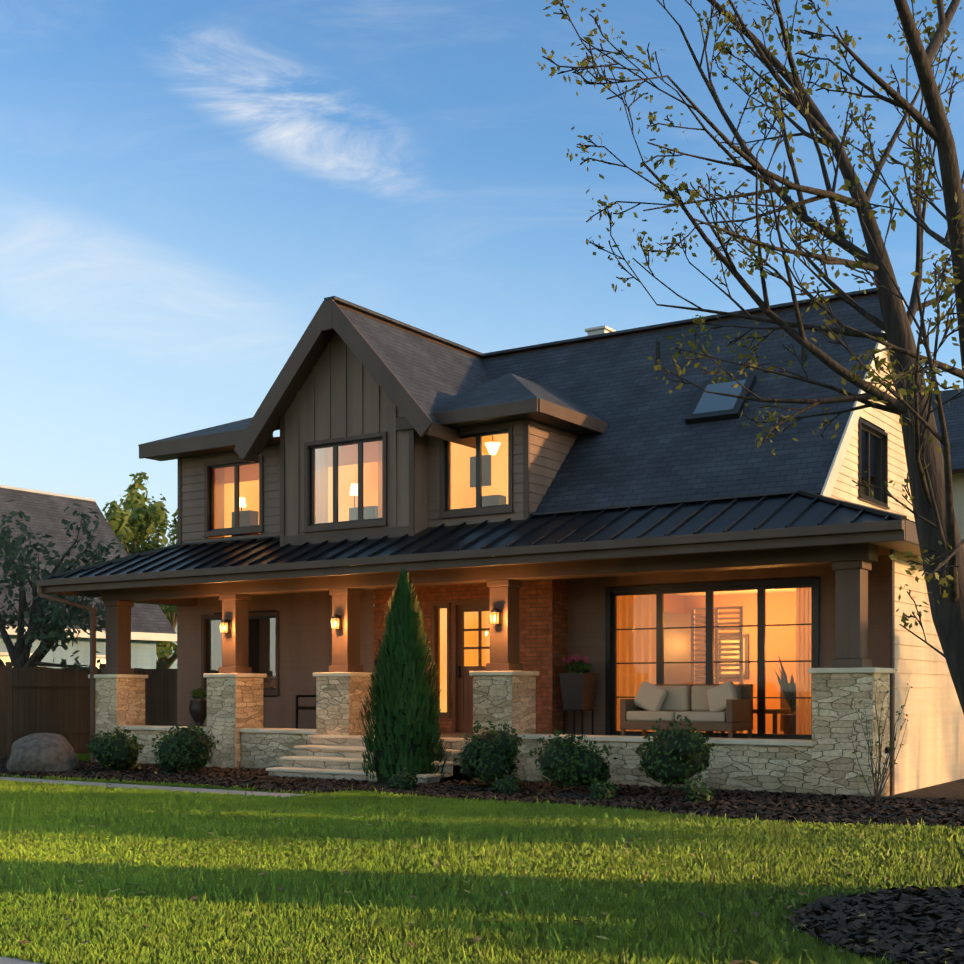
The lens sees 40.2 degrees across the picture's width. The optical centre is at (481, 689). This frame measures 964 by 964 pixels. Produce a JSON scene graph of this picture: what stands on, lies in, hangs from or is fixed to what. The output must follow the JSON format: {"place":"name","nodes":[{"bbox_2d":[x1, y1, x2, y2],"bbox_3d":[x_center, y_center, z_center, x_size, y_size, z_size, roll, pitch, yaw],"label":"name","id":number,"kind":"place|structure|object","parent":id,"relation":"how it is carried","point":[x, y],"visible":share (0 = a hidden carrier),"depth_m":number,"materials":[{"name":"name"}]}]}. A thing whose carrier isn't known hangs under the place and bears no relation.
{"place":"outdoors","nodes":[
{"label":"outdoors","id":0,"kind":"place"},
{"bbox_2d":[0,485,176,668],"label":"neighbour house","id":1,"kind":"structure","parent":0,"point":[150,625],"depth_m":38.82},
{"bbox_2d":[0,777,305,798],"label":"walk","id":2,"kind":"structure","parent":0,"point":[213,791],"depth_m":18.52,"materials":[{"name":"concrete"}]},
{"bbox_2d":[147,494,174,544],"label":"tree","id":3,"kind":"object","parent":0,"point":[153,501],"depth_m":67.47,"materials":[{"name":"green plant"}]},
{"bbox_2d":[296,695,315,728],"bbox_3d":[-2.925,0.287,23.663,0.600,0.920,0.600,0,0,33],"label":"porch chair","id":4,"kind":"object","parent":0,"point":[305,707],"visible":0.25,"depth_m":23.56,"materials":[{"name":"black wood"}]},
{"bbox_2d":[0,753,963,963],"bbox_3d":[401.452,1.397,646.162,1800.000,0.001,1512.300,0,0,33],"label":"lawn","id":5,"kind":"structure","parent":0,"point":[84,756],"depth_m":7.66,"materials":[{"name":"green plant"}]},
{"bbox_2d":[0,500,131,672],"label":"tree","id":6,"kind":"object","parent":5,"relation":"on","point":[56,612],"depth_m":27.99,"materials":[{"name":"green plant"}]},
{"bbox_2d":[0,662,176,757],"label":"fence","id":7,"kind":"object","parent":5,"relation":"on","point":[37,699],"visible":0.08,"depth_m":27.73,"materials":[{"name":"brown wood"}]},
{"bbox_2d":[102,472,177,668],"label":"tree","id":8,"kind":"object","parent":5,"relation":"on","point":[153,516],"depth_m":49.53,"materials":[{"name":"green plant"}]},
{"bbox_2d":[156,625,176,668],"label":"house","id":9,"kind":"structure","parent":5,"relation":"on","point":[174,665],"depth_m":61.38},
{"bbox_2d":[0,781,962,963],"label":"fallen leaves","id":10,"kind":"object","parent":5,"relation":"on","point":[755,913],"visible":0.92,"depth_m":8.78,"materials":[{"name":"brown plant"}]},
{"bbox_2d":[7,772,963,963],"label":"mulch","id":11,"kind":"object","parent":5,"relation":"on","point":[951,790],"depth_m":17.23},
{"bbox_2d":[7,733,78,771],"bbox_3d":[-7.442,1.227,22.180,1.335,0.982,1.101,0,0,33],"label":"boulder","id":12,"kind":"object","parent":11,"relation":"on","point":[43,752],"visible":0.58,"depth_m":21.75,"materials":[{"name":"grey stone"}]},
{"bbox_2d":[86,726,143,771],"bbox_3d":[-6.092,1.027,22.051,1.092,0.829,1.072,0,0,33],"label":"shrub","id":13,"kind":"object","parent":11,"relation":"on","point":[117,751],"visible":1,"depth_m":21.75,"materials":[{"name":"green plant"}]},
{"bbox_2d":[0,757,963,963],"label":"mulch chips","id":14,"kind":"object","parent":11,"relation":"on","point":[900,932],"visible":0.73,"depth_m":14.90,"materials":[{"name":"brown wood"}]},
{"bbox_2d":[151,723,222,773],"bbox_3d":[-4.867,0.964,21.368,1.122,0.884,1.370,0,0,33],"label":"shrub","id":15,"kind":"object","parent":14,"relation":"on","point":[188,748],"visible":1,"depth_m":21.12,"materials":[{"name":"green plant"}]},
{"bbox_2d":[387,768,415,789],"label":"small shrub","id":16,"kind":"object","parent":14,"relation":"on","point":[402,780],"visible":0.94,"depth_m":17.89,"materials":[{"name":"green plant"}]},
{"bbox_2d":[357,567,450,782],"bbox_3d":[-1.160,-0.210,19.401,1.327,3.214,1.379,0,0,33],"label":"arborvitae","id":17,"kind":"object","parent":14,"relation":"on","point":[405,711],"visible":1,"depth_m":19.09,"materials":[{"name":"green plant"}]},
{"bbox_2d":[453,720,524,784],"bbox_3d":[0.104,0.842,18.372,0.902,0.947,1.004,0,0,19],"label":"shrub","id":18,"kind":"object","parent":14,"relation":"on","point":[489,756],"visible":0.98,"depth_m":18.16,"materials":[{"name":"green plant"}]},
{"bbox_2d":[529,729,617,788],"bbox_3d":[1.204,0.935,17.448,1.000,0.824,1.083,0,0,33],"label":"shrub","id":19,"kind":"object","parent":14,"relation":"on","point":[565,761],"visible":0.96,"depth_m":17.18,"materials":[{"name":"green plant"}]},
{"bbox_2d":[635,714,714,790],"bbox_3d":[2.500,0.816,16.941,1.077,0.988,1.013,0,0,33],"label":"shrub","id":20,"kind":"object","parent":14,"relation":"on","point":[675,756],"visible":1,"depth_m":16.68,"materials":[{"name":"green plant"}]},
{"bbox_2d":[848,668,912,801],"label":"twigs","id":21,"kind":"object","parent":14,"relation":"on","point":[876,792],"visible":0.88,"depth_m":15.84,"materials":[{"name":"brown plant"}]},
{"bbox_2d":[488,769,520,792],"bbox_3d":[0.315,1.269,17.428,0.378,0.342,0.396,0,0,-42],"label":"small shrub","id":22,"kind":"object","parent":11,"relation":"on","point":[508,784],"visible":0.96,"depth_m":17.29,"materials":[{"name":"green plant"}]},
{"bbox_2d":[588,779,619,799],"bbox_3d":[1.515,1.278,16.507,0.396,0.327,0.415,0,0,33],"label":"small shrub","id":23,"kind":"object","parent":11,"relation":"on","point":[601,791],"visible":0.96,"depth_m":16.39,"materials":[{"name":"green plant"}]},
{"bbox_2d":[683,779,714,801],"bbox_3d":[2.650,1.271,16.007,0.372,0.342,0.397,0,0,33],"label":"small shrub","id":24,"kind":"object","parent":11,"relation":"on","point":[692,792],"visible":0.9,"depth_m":15.93,"materials":[{"name":"green plant"}]},
{"bbox_2d":[36,519,963,760],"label":"porch fascia","id":25,"kind":"structure","parent":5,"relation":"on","point":[901,536],"depth_m":18.85,"materials":[{"name":"brown metal"}]},
{"bbox_2d":[219,619,229,633],"bbox_3d":[-4.472,-1.093,22.948,0.127,0.260,0.164,0,0,33],"label":"lantern","id":26,"kind":"object","parent":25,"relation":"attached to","point":[225,626],"visible":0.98,"depth_m":22.92,"materials":[{"name":"black"}]},
{"bbox_2d":[178,436,279,546],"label":"wall","id":27,"kind":"structure","parent":25,"relation":"on","point":[226,495],"depth_m":24.27,"materials":[{"name":"brown wood"}]},
{"bbox_2d":[330,614,341,630],"bbox_3d":[-2.383,-1.093,21.575,0.127,0.260,0.164,0,0,33],"label":"lantern","id":28,"kind":"object","parent":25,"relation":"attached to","point":[336,622],"visible":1,"depth_m":21.54,"materials":[{"name":"black"}]},
{"bbox_2d":[280,332,427,546],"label":"front gable wall","id":29,"kind":"structure","parent":25,"relation":"on","point":[353,464],"depth_m":21.95,"materials":[{"name":"wood"}]},
{"bbox_2d":[41,490,914,579],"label":"metal porch roof","id":30,"kind":"structure","parent":25,"relation":"on","point":[802,508],"depth_m":19.47,"materials":[{"name":"black metal"}]},
{"bbox_2d":[150,286,899,515],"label":"roof","id":31,"kind":"structure","parent":25,"relation":"on","point":[648,445],"depth_m":21.10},
{"bbox_2d":[138,299,904,496],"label":"roof trim","id":32,"kind":"structure","parent":31,"relation":"attached to","point":[330,315],"depth_m":21.10,"materials":[{"name":"brown wood"}]},
{"bbox_2d":[684,375,756,424],"bbox_3d":[3.731,-4.523,20.588,0.880,0.796,0.782,0,0,33],"label":"skylight","id":33,"kind":"object","parent":31,"relation":"on","point":[707,407],"visible":1,"depth_m":20.48,"materials":[{"name":"black"}]},
{"bbox_2d":[606,576,818,734],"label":"window","id":34,"kind":"structure","parent":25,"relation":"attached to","point":[778,613],"depth_m":21.93,"materials":[{"name":"orange"}]},
{"bbox_2d":[831,346,914,521],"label":"gable wall","id":35,"kind":"structure","parent":25,"relation":"on","point":[878,455],"depth_m":21.17,"materials":[{"name":"beige wood"}]},
{"bbox_2d":[205,388,963,732],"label":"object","id":36,"kind":"structure","parent":5,"relation":"on","point":[955,420],"depth_m":26.22,"materials":[{"name":"brown"}]},
{"bbox_2d":[537,0,963,713],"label":"tree","id":37,"kind":"object","parent":5,"relation":"on","point":[932,500],"depth_m":7.58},
{"bbox_2d":[0,0,963,546],"label":"sky","id":38,"kind":"structure","parent":0,"point":[185,185],"materials":[{"name":"blue"}]},
{"bbox_2d":[89,543,889,590],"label":"porch ceiling","id":39,"kind":"structure","parent":0,"point":[883,551],"depth_m":18.63,"materials":[{"name":"brown wood"}]},
{"bbox_2d":[88,543,894,796],"bbox_3d":[-0.928,-0.213,21.075,14.760,3.420,3.430,0,0,33],"label":"porch","id":40,"kind":"object","parent":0,"point":[823,760],"depth_m":19.88,"materials":[{"name":"beige stone"}]},
{"bbox_2d":[189,700,206,726],"bbox_3d":[-5.346,0.477,24.896,0.380,0.540,0.380,0,0,33],"label":"urn","id":41,"kind":"object","parent":40,"relation":"on","point":[198,710],"visible":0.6,"depth_m":24.76,"materials":[{"name":"black ceramic"}]},
{"bbox_2d":[190,687,206,699],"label":"urn plant","id":42,"kind":"object","parent":41,"relation":"in","point":[197,693],"visible":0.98,"depth_m":24.81,"materials":[{"name":"green plant"}]},
{"bbox_2d":[490,608,500,625],"bbox_3d":[0.207,-1.093,19.871,0.127,0.260,0.164,0,0,33],"label":"lantern","id":43,"kind":"object","parent":40,"relation":"attached to","point":[495,616],"visible":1,"depth_m":19.84,"materials":[{"name":"black"}]},
{"bbox_2d":[177,555,889,739],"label":"porch back wall","id":44,"kind":"structure","parent":40,"relation":"attached to","point":[289,644],"depth_m":21.48,"materials":[{"name":"brown wood"}]},
{"bbox_2d":[559,654,596,734],"bbox_3d":[1.532,0.092,20.970,0.487,1.310,0.484,0,0,33],"label":"planter","id":45,"kind":"object","parent":40,"relation":"on","point":[578,691],"depth_m":20.84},
{"bbox_2d":[620,684,752,737],"bbox_3d":[3.035,0.337,19.622,1.800,0.820,0.800,0,0,33],"label":"sofa","id":46,"kind":"object","parent":40,"relation":"on","point":[739,714],"visible":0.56,"depth_m":19.34,"materials":[{"name":"brown wicker"}]},
{"bbox_2d":[626,685,740,721],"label":"sofa cushions","id":47,"kind":"object","parent":46,"relation":"on","point":[682,701],"visible":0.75,"depth_m":19.59,"materials":[{"name":"beige fabric"}]},
{"bbox_2d":[634,681,736,711],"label":"throw pillows","id":48,"kind":"object","parent":46,"relation":"on","point":[649,697],"visible":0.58,"depth_m":19.78,"materials":[{"name":"beige fabric"}]},
{"bbox_2d":[428,419,577,526],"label":"dormer wall","id":49,"kind":"structure","parent":0,"point":[502,471],"depth_m":21.02,"materials":[{"name":"brown wood"}]},
{"bbox_2d":[890,549,963,795],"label":"wall","id":50,"kind":"structure","parent":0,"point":[931,751],"depth_m":18.36,"materials":[{"name":"beige wood"}]},
{"label":"street","id":51,"kind":"structure","parent":0,"visible":0},
{"bbox_2d":[0,956,42,963],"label":"kerb","id":52,"kind":"structure","parent":51,"relation":"on","point":[6,960],"depth_m":6.70,"materials":[{"name":"grey concrete"}]}
]}

